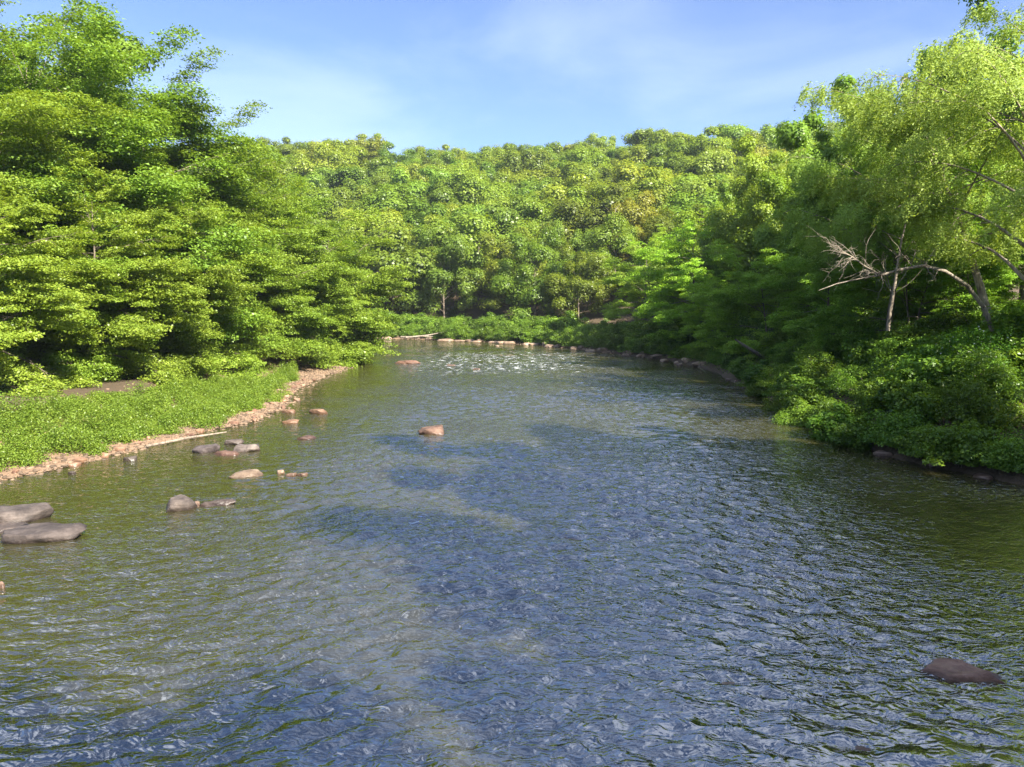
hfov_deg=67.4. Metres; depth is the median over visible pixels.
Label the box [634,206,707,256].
hillside tree
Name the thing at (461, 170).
hillside tree
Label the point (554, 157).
hillside tree
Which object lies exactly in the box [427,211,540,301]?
hillside tree
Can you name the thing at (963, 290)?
understorey tree
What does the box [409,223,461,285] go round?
hillside tree
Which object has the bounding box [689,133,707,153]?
hillside tree
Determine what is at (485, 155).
hillside tree
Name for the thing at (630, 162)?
hillside tree
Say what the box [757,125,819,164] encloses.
hillside tree
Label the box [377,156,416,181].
hillside tree
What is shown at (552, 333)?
shore shrub
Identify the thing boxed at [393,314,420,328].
shore shrub
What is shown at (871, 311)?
bank shrub
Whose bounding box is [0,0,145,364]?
tall tree
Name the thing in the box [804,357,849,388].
bank shrub
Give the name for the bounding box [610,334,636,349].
shore shrub
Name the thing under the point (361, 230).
hillside tree
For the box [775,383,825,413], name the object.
bank shrub
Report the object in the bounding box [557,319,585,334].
shore shrub
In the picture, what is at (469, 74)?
sky
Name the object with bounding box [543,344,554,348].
shore rock
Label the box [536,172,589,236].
hillside tree
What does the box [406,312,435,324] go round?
shore shrub
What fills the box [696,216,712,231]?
hillside tree
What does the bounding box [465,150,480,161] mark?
hillside tree
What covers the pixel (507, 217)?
hillside tree
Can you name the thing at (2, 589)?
river rock
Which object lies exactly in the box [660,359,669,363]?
shore rock
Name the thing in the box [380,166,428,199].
hillside tree
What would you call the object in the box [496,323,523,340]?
shore shrub
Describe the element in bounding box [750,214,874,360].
understorey tree
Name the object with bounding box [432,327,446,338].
shore shrub
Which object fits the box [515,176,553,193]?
hillside tree
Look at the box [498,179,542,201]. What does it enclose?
hillside tree
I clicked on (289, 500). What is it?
sunken rock
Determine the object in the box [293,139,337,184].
hillside tree
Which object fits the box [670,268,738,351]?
understorey tree
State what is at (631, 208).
hillside tree
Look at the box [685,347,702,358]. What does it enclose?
bank shrub
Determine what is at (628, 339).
shore shrub
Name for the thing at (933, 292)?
understorey tree
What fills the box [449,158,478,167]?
hillside tree
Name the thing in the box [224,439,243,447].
river rock
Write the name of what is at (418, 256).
hillside tree
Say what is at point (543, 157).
hillside tree
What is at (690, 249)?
hillside tree
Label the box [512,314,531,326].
shore shrub
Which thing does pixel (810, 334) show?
bank shrub
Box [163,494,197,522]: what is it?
river rock
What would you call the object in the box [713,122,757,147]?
hillside tree
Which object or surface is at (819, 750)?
sunken rock
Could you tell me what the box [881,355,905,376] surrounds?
bank shrub
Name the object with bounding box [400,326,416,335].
shore shrub
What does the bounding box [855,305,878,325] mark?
bank shrub
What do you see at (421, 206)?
hillside tree
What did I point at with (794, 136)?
dark tree
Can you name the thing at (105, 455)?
bar stone
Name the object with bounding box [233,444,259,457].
river rock
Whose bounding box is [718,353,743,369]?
bank shrub
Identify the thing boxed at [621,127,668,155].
hillside tree
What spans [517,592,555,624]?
sunken rock
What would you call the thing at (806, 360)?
bank shrub
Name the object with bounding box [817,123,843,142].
hillside tree
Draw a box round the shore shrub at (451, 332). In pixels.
[437,321,473,338]
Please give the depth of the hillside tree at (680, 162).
224.09 m
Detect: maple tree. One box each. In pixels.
[0,173,128,396]
[0,210,169,383]
[17,158,217,387]
[63,199,263,375]
[129,164,295,378]
[205,203,359,362]
[229,189,371,369]
[246,207,419,362]
[308,282,386,366]
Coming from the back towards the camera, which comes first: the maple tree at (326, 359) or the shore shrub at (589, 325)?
the shore shrub at (589, 325)
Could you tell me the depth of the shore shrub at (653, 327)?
100.60 m
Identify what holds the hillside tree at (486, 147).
on the ground
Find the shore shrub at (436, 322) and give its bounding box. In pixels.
[434,316,447,326]
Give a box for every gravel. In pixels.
[0,351,352,485]
[377,337,671,358]
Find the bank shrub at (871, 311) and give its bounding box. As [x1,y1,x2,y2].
[860,295,901,324]
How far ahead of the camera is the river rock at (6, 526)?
23.75 m
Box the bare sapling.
[870,162,920,330]
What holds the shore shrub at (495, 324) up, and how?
on the ground
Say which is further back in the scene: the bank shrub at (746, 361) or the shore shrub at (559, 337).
the shore shrub at (559, 337)
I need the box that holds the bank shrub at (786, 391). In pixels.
[774,378,828,400]
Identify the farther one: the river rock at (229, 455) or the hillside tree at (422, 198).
the hillside tree at (422, 198)
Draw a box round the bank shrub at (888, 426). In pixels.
[857,406,936,447]
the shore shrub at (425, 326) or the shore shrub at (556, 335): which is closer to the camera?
the shore shrub at (556, 335)
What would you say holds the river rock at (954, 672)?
in the river water
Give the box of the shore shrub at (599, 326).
[590,320,615,331]
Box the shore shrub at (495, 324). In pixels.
[488,315,509,328]
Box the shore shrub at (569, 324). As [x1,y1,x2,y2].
[562,322,587,333]
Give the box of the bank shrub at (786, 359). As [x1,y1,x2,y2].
[775,345,799,365]
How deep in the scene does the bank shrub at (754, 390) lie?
57.09 m
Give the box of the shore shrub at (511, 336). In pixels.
[500,328,519,340]
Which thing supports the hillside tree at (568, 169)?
on the ground
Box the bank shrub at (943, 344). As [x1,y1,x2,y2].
[918,330,1011,356]
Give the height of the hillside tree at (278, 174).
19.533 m
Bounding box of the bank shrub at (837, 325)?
[820,310,886,335]
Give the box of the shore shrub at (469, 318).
[459,316,472,328]
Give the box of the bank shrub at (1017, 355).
[1003,336,1023,374]
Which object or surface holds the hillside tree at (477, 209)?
on the ground
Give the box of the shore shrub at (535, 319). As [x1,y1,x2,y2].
[518,315,549,328]
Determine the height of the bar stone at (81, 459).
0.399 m
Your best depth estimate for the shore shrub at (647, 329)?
102.54 m
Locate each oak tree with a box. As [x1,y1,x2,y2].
[690,181,784,308]
[704,133,844,310]
[751,138,878,303]
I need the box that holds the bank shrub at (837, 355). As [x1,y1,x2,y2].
[823,347,846,368]
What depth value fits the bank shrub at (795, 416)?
44.27 m
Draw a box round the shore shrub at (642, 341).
[628,334,650,352]
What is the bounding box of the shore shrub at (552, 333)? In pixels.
[544,332,554,343]
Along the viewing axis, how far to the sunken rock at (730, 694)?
13.81 m
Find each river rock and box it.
[0,502,53,523]
[0,522,27,543]
[0,581,5,600]
[1,522,86,551]
[68,471,76,477]
[123,456,137,467]
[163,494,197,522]
[192,443,219,459]
[197,499,235,514]
[213,450,240,460]
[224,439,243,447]
[229,469,262,482]
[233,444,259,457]
[277,470,284,477]
[281,409,294,414]
[282,419,298,426]
[285,473,296,479]
[295,435,316,444]
[296,472,308,480]
[309,409,328,416]
[395,360,419,366]
[418,425,444,438]
[892,666,947,713]
[919,658,1019,722]
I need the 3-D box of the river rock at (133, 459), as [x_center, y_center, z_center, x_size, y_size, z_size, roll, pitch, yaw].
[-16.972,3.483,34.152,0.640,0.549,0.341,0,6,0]
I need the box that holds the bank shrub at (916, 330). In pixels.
[883,318,940,350]
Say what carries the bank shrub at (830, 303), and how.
on the ground
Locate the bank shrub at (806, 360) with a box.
[784,346,845,377]
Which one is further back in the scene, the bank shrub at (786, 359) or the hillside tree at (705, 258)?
the hillside tree at (705, 258)
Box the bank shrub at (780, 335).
[747,312,819,348]
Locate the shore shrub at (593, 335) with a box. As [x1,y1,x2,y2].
[583,327,615,347]
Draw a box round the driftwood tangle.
[401,332,441,337]
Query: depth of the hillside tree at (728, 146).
235.19 m
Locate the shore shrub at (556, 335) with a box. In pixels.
[551,332,564,344]
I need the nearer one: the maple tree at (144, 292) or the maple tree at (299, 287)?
the maple tree at (144, 292)
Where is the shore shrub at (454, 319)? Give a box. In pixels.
[437,315,465,328]
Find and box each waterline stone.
[873,450,892,459]
[973,473,993,482]
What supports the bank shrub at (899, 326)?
on the ground
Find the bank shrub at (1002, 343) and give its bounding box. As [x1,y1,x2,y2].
[971,333,1018,361]
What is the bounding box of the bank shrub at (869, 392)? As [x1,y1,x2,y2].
[856,379,890,410]
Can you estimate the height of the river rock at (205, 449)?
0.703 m
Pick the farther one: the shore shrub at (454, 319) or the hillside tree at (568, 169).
the hillside tree at (568, 169)
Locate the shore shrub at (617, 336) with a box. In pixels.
[606,327,625,349]
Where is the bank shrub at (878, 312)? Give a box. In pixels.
[870,297,932,321]
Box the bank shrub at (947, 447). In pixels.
[912,419,1006,467]
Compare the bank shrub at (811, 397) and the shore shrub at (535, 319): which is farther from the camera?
the shore shrub at (535, 319)
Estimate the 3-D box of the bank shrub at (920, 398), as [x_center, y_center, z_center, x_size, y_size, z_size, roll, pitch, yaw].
[19.525,1.033,37.027,2.736,2.358,3.342,-3,7,-26]
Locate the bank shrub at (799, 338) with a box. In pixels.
[789,320,829,354]
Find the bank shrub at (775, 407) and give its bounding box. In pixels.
[759,386,819,417]
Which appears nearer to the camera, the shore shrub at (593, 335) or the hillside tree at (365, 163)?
the shore shrub at (593, 335)
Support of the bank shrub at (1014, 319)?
on the ground
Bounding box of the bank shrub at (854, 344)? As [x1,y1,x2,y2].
[840,327,886,364]
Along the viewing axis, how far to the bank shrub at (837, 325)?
60.10 m
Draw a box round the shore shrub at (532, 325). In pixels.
[528,316,545,328]
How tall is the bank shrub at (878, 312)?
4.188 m
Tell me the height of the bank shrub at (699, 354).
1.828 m
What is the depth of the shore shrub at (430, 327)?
144.44 m
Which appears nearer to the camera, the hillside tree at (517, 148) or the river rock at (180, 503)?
the river rock at (180, 503)
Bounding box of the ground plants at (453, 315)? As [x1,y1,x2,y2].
[287,312,623,341]
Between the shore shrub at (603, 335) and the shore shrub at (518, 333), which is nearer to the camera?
the shore shrub at (603, 335)
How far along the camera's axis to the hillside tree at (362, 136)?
308.02 m
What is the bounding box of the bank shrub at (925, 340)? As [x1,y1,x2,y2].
[901,331,949,354]
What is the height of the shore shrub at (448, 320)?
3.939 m
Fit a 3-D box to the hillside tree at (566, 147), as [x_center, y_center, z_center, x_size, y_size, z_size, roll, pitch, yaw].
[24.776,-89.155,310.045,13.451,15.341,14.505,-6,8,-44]
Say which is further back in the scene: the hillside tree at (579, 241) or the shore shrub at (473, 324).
the hillside tree at (579, 241)
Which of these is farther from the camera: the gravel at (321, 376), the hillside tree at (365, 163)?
the hillside tree at (365, 163)
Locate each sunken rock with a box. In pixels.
[92,605,131,636]
[220,537,261,562]
[269,488,304,506]
[389,535,422,559]
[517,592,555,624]
[563,535,591,557]
[622,626,658,656]
[656,535,687,561]
[665,722,707,761]
[711,682,762,721]
[729,579,761,608]
[755,674,788,714]
[759,576,806,606]
[800,733,846,766]
[805,675,832,704]
[830,739,887,766]
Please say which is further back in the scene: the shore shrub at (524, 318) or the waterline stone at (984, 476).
the shore shrub at (524, 318)
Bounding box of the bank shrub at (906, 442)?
[890,424,947,459]
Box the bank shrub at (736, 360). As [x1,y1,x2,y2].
[730,356,751,365]
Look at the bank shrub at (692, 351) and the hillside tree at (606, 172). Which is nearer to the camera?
the bank shrub at (692, 351)
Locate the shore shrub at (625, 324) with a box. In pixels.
[620,318,650,336]
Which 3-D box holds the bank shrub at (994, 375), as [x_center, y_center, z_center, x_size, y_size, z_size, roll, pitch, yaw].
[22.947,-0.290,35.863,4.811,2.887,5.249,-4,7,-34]
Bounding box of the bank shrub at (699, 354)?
[687,345,719,359]
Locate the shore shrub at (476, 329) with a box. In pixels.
[469,326,486,339]
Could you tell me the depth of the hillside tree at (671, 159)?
234.28 m
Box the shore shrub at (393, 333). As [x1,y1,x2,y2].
[383,326,400,336]
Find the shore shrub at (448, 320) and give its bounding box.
[432,316,465,332]
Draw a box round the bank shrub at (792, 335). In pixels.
[787,319,802,352]
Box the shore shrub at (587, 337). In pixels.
[582,329,597,345]
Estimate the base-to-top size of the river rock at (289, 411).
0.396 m
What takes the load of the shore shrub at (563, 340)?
on the ground
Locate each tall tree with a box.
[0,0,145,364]
[0,0,219,351]
[0,1,152,318]
[0,3,280,348]
[0,60,69,178]
[1,12,182,192]
[44,45,321,342]
[123,98,321,338]
[197,153,297,309]
[231,173,368,336]
[263,197,412,355]
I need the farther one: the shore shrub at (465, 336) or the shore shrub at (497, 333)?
the shore shrub at (465, 336)
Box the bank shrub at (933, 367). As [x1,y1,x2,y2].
[913,342,1012,397]
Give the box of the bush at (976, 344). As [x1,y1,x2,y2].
[925,325,1023,366]
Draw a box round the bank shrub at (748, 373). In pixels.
[740,359,784,387]
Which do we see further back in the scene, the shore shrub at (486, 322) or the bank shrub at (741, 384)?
the shore shrub at (486, 322)
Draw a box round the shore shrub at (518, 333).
[512,325,534,340]
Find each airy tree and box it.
[595,224,685,325]
[620,208,728,345]
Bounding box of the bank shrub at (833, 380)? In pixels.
[820,369,858,389]
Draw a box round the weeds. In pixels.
[0,359,299,471]
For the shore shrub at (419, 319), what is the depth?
148.51 m
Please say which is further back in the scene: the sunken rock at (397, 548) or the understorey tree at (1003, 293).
the understorey tree at (1003, 293)
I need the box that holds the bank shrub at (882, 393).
[871,367,950,412]
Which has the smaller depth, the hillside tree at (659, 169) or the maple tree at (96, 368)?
the maple tree at (96, 368)
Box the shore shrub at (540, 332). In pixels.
[536,327,551,341]
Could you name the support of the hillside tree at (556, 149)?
on the ground
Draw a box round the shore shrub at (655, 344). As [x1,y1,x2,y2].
[645,328,675,353]
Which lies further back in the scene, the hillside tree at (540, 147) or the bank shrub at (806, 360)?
the hillside tree at (540, 147)
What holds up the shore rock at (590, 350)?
on the ground
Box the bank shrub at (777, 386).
[761,377,788,397]
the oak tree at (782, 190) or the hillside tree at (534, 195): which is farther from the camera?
the hillside tree at (534, 195)
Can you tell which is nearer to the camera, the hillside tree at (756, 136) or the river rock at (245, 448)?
the river rock at (245, 448)
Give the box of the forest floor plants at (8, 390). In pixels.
[0,352,162,404]
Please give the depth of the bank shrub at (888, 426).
35.25 m
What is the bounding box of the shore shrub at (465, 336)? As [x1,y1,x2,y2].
[457,328,475,339]
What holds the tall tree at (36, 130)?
on the ground
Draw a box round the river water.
[0,339,1023,766]
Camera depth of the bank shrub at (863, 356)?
50.69 m
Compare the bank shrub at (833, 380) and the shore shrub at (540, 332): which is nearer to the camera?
the bank shrub at (833, 380)
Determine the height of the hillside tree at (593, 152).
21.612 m
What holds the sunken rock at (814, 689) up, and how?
in the river water
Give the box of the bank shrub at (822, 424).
[805,402,874,445]
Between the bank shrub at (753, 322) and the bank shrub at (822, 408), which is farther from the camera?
the bank shrub at (753, 322)
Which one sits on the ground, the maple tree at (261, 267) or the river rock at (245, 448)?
the maple tree at (261, 267)
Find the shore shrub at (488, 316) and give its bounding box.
[471,312,504,328]
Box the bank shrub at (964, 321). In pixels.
[920,293,1022,338]
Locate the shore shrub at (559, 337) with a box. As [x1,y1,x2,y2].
[552,333,569,345]
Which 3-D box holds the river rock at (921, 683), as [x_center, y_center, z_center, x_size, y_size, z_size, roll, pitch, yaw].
[7.861,5.830,14.559,1.207,0.744,0.626,0,6,0]
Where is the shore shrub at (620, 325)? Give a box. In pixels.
[615,319,640,333]
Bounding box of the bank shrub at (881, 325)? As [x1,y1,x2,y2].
[827,311,920,337]
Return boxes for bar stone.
[69,462,81,467]
[72,457,86,463]
[100,452,108,457]
[113,446,125,450]
[195,429,204,434]
[228,420,238,425]
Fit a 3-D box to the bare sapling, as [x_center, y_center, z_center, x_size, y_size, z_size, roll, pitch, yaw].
[23.695,-8.271,47.072,3.406,10.096,1.754,0,6,0]
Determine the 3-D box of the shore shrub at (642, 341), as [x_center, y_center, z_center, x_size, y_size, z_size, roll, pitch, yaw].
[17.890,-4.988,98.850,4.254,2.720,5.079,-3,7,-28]
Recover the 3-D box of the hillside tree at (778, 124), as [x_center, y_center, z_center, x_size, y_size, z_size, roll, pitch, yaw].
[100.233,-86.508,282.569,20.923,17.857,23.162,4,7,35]
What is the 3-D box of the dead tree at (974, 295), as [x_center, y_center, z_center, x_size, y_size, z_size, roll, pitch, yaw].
[21.244,-5.601,41.452,11.640,5.682,3.162,-2,6,-18]
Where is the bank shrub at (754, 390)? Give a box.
[744,375,769,397]
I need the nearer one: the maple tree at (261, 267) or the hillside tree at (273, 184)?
the maple tree at (261, 267)
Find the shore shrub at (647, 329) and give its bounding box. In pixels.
[637,319,658,336]
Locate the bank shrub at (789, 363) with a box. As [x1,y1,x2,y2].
[778,352,822,374]
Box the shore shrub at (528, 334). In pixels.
[519,327,533,342]
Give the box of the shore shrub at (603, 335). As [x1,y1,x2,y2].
[589,333,607,347]
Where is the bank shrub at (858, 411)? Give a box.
[824,398,870,421]
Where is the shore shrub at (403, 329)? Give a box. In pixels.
[395,324,411,335]
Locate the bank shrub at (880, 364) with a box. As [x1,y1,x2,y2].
[857,347,918,380]
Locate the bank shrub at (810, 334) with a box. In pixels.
[798,325,854,356]
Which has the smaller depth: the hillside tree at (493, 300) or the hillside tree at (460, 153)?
the hillside tree at (493, 300)
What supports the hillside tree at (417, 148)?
on the ground
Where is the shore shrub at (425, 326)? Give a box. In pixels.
[419,324,432,334]
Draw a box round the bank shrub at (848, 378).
[819,363,873,395]
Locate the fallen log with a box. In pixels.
[735,339,766,359]
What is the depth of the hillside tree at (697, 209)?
146.12 m
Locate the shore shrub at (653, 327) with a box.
[640,315,675,335]
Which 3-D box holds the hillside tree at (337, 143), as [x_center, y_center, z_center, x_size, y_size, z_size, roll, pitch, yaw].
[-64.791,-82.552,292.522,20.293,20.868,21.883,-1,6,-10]
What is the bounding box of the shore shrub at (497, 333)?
[493,328,507,339]
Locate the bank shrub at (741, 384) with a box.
[734,379,749,386]
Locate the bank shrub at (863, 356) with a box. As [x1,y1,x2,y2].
[849,338,905,371]
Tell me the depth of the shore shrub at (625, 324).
106.54 m
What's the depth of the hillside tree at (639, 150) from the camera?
256.58 m
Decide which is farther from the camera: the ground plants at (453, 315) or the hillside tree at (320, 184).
the hillside tree at (320, 184)
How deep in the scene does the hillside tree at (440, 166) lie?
256.70 m
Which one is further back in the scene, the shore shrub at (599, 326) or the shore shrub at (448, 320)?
the shore shrub at (448, 320)
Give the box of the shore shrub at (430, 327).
[419,325,437,337]
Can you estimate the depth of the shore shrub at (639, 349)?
99.71 m
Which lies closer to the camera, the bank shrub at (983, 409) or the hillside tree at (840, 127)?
the bank shrub at (983, 409)
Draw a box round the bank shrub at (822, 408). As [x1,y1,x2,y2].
[806,396,847,420]
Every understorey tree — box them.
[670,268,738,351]
[683,238,807,360]
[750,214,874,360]
[784,198,983,357]
[879,219,1017,325]
[905,239,1019,305]
[946,193,1023,328]
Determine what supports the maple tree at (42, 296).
on the ground
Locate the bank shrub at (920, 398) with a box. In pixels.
[888,380,955,425]
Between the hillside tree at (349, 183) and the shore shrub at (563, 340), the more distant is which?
the hillside tree at (349, 183)
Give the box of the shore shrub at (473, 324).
[470,319,483,329]
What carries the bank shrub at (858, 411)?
on the ground
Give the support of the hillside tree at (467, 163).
on the ground
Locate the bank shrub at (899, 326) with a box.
[878,316,923,339]
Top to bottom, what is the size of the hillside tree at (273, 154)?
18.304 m
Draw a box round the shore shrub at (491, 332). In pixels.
[484,326,504,340]
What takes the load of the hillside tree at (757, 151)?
on the ground
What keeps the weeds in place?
on the ground
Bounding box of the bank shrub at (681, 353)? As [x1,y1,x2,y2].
[667,347,686,358]
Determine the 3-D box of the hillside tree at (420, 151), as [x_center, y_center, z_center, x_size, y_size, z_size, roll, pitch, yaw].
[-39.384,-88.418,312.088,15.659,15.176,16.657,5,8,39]
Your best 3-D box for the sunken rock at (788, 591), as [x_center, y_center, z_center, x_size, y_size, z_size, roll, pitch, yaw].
[6.865,5.301,19.601,1.088,0.669,1.118,0,6,0]
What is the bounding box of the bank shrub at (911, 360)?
[884,343,945,388]
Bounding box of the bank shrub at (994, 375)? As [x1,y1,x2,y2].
[938,345,1023,403]
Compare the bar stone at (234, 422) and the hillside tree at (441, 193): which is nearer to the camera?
the bar stone at (234, 422)
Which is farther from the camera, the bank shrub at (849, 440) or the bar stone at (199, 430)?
the bar stone at (199, 430)
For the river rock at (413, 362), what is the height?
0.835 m
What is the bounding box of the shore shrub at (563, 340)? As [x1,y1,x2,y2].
[549,324,589,346]
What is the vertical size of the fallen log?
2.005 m
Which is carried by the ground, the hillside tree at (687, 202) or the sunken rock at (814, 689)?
the hillside tree at (687, 202)
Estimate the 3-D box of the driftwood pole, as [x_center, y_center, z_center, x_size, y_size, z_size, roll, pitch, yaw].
[-16.387,2.771,38.803,0.164,0.170,4.710,3,7,29]
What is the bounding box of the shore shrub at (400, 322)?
[379,310,409,325]
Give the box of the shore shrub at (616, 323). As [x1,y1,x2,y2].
[604,319,628,332]
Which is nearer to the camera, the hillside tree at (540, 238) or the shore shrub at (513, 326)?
the shore shrub at (513, 326)
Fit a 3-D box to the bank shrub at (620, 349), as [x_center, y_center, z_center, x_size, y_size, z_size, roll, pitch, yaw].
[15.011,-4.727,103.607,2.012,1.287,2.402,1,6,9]
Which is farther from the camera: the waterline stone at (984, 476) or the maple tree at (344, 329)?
the maple tree at (344, 329)
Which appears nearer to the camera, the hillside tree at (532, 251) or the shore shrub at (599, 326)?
the shore shrub at (599, 326)
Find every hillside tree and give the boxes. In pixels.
[185,159,236,181]
[241,135,281,153]
[254,151,277,164]
[256,164,287,186]
[256,179,293,193]
[260,160,299,174]
[261,192,310,222]
[266,145,280,155]
[275,153,294,162]
[276,136,309,160]
[279,186,378,224]
[284,164,335,189]
[287,141,361,179]
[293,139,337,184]
[299,138,347,167]
[308,221,360,249]
[315,180,332,193]
[318,184,371,223]
[319,164,375,191]
[323,138,367,166]
[323,214,386,251]
[332,207,412,238]
[338,178,376,203]
[344,132,367,157]
[348,181,420,220]
[349,136,390,163]
[349,157,391,187]
[349,220,442,314]
[360,156,389,168]
[365,212,454,265]
[366,133,393,158]
[370,176,391,187]
[377,142,422,167]
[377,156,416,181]
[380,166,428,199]
[393,147,425,161]
[393,163,434,182]
[398,159,422,168]
[401,198,473,231]
[401,223,490,317]
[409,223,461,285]
[411,158,442,180]
[411,193,429,212]
[414,145,454,158]
[416,164,462,200]
[420,148,455,167]
[424,183,465,213]
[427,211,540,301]
[430,163,464,175]
[433,163,493,206]
[433,200,471,218]
[436,143,472,161]
[443,157,478,170]
[446,156,465,165]
[446,168,511,217]
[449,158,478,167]
[459,226,548,310]
[461,171,523,200]
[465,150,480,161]
[466,204,505,257]
[467,160,506,180]
[469,168,489,181]
[471,149,506,169]
[479,142,518,156]
[479,151,534,173]
[480,193,564,272]
[480,195,514,214]
[488,167,540,186]
[488,224,577,318]
[497,148,553,179]
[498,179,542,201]
[501,218,571,281]
[508,142,535,152]
[513,183,595,251]
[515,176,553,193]
[518,151,558,174]
[524,166,568,187]
[524,191,543,201]
[530,142,559,152]
[530,180,637,253]
[531,146,557,161]
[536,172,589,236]
[538,218,596,286]
[542,242,617,316]
[546,155,590,171]
[546,156,572,164]
[547,160,603,187]
[548,141,569,157]
[560,181,604,217]
[561,142,573,150]
[562,177,593,188]
[563,146,613,177]
[568,162,605,184]
[569,211,654,301]
[570,132,616,157]
[579,138,594,146]
[579,164,676,214]
[597,165,619,184]
[598,189,660,271]
[605,148,618,159]
[609,158,644,170]
[609,158,681,202]
[610,165,628,182]
[611,158,643,167]
[613,143,640,159]
[614,163,641,185]
[619,144,665,164]
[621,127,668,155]
[631,189,677,243]
[633,229,699,302]
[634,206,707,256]
[637,164,673,177]
[641,130,668,162]
[643,202,709,246]
[644,137,693,168]
[645,151,684,171]
[650,127,688,145]
[652,172,718,208]
[658,187,719,238]
[664,244,702,310]
[668,195,736,320]
[669,124,734,173]
[670,155,707,174]
[673,147,738,186]
[674,134,695,145]
[677,171,734,204]
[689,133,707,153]
[692,188,788,307]
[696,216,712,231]
[697,155,746,180]
[698,172,728,199]
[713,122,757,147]
[713,130,770,178]
[717,137,770,163]
[725,153,789,177]
[726,168,793,315]
[751,146,788,168]
[756,162,790,193]
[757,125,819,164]
[757,156,801,182]
[759,122,800,154]
[768,148,807,163]
[782,121,835,152]
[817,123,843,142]
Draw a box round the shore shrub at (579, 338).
[571,329,590,346]
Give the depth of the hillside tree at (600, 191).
178.95 m
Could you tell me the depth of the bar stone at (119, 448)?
35.96 m
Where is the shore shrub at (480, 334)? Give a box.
[473,326,495,340]
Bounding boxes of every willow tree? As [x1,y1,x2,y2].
[759,114,1023,338]
[794,26,1023,321]
[834,1,1023,281]
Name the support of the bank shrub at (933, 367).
on the ground
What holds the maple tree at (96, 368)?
on the ground
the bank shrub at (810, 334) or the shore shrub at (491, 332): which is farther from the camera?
the shore shrub at (491, 332)
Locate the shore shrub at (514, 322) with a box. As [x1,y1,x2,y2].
[500,316,531,331]
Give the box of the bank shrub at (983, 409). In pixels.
[924,374,1023,433]
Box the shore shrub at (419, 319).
[408,315,430,326]
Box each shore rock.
[437,339,453,342]
[503,341,517,345]
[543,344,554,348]
[585,349,595,353]
[651,354,663,357]
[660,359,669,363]
[681,358,691,362]
[692,362,699,366]
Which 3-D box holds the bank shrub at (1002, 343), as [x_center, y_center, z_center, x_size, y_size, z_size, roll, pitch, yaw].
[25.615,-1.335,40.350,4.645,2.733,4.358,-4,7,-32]
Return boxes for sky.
[0,0,1023,161]
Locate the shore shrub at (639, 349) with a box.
[630,336,642,351]
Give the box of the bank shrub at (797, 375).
[776,365,825,391]
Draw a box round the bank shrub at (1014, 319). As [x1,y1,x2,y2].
[956,301,1023,348]
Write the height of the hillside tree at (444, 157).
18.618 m
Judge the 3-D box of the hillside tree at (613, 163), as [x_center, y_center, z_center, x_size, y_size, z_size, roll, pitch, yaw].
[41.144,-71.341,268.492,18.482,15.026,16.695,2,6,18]
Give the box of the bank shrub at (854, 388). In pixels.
[832,365,899,401]
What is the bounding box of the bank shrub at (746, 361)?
[728,356,753,373]
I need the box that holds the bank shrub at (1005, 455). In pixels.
[957,427,1023,473]
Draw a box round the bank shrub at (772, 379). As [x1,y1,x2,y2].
[752,361,802,391]
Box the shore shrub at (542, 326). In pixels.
[533,316,556,330]
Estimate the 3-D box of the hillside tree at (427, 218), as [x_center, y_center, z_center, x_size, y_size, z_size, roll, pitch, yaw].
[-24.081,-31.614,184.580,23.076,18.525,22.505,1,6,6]
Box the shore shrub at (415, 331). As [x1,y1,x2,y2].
[408,323,424,335]
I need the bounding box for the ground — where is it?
[0,243,1023,766]
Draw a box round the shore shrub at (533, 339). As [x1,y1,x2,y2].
[524,327,541,342]
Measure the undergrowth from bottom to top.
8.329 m
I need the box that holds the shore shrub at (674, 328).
[669,318,706,344]
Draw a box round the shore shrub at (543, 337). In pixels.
[539,329,556,343]
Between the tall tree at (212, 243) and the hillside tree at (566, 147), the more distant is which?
the hillside tree at (566, 147)
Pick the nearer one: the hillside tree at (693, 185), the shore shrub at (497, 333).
the shore shrub at (497, 333)
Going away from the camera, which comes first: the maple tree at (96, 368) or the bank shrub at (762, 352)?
the maple tree at (96, 368)
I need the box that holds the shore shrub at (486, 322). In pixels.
[474,315,505,328]
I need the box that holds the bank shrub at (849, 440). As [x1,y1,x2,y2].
[830,415,879,452]
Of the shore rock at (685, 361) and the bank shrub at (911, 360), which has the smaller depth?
the bank shrub at (911, 360)
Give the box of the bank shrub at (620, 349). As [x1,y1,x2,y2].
[617,344,625,351]
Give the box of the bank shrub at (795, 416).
[771,396,817,429]
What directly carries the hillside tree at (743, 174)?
on the ground
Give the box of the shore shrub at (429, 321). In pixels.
[419,314,438,328]
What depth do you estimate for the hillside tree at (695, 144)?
232.27 m
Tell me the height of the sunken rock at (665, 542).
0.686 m
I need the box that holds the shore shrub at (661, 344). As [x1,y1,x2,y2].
[648,331,689,353]
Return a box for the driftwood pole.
[145,432,226,447]
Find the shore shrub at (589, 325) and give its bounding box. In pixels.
[584,321,597,331]
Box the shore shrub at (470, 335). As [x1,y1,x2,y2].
[466,329,477,338]
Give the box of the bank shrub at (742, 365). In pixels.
[730,359,757,380]
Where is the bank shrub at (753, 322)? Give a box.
[741,316,771,340]
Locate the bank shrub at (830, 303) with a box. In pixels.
[786,287,839,311]
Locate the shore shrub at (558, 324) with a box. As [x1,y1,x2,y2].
[547,310,589,333]
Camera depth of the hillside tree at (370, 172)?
250.67 m
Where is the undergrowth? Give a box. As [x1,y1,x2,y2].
[561,300,1023,472]
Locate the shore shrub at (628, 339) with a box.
[624,333,638,350]
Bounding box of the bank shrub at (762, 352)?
[749,339,787,358]
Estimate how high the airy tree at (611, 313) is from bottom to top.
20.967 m
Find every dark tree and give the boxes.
[770,73,922,310]
[849,38,1022,286]
[912,0,1023,301]
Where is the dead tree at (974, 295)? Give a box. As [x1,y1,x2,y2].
[812,228,993,331]
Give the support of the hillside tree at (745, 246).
on the ground
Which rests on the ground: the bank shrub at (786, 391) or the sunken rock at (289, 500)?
the bank shrub at (786, 391)

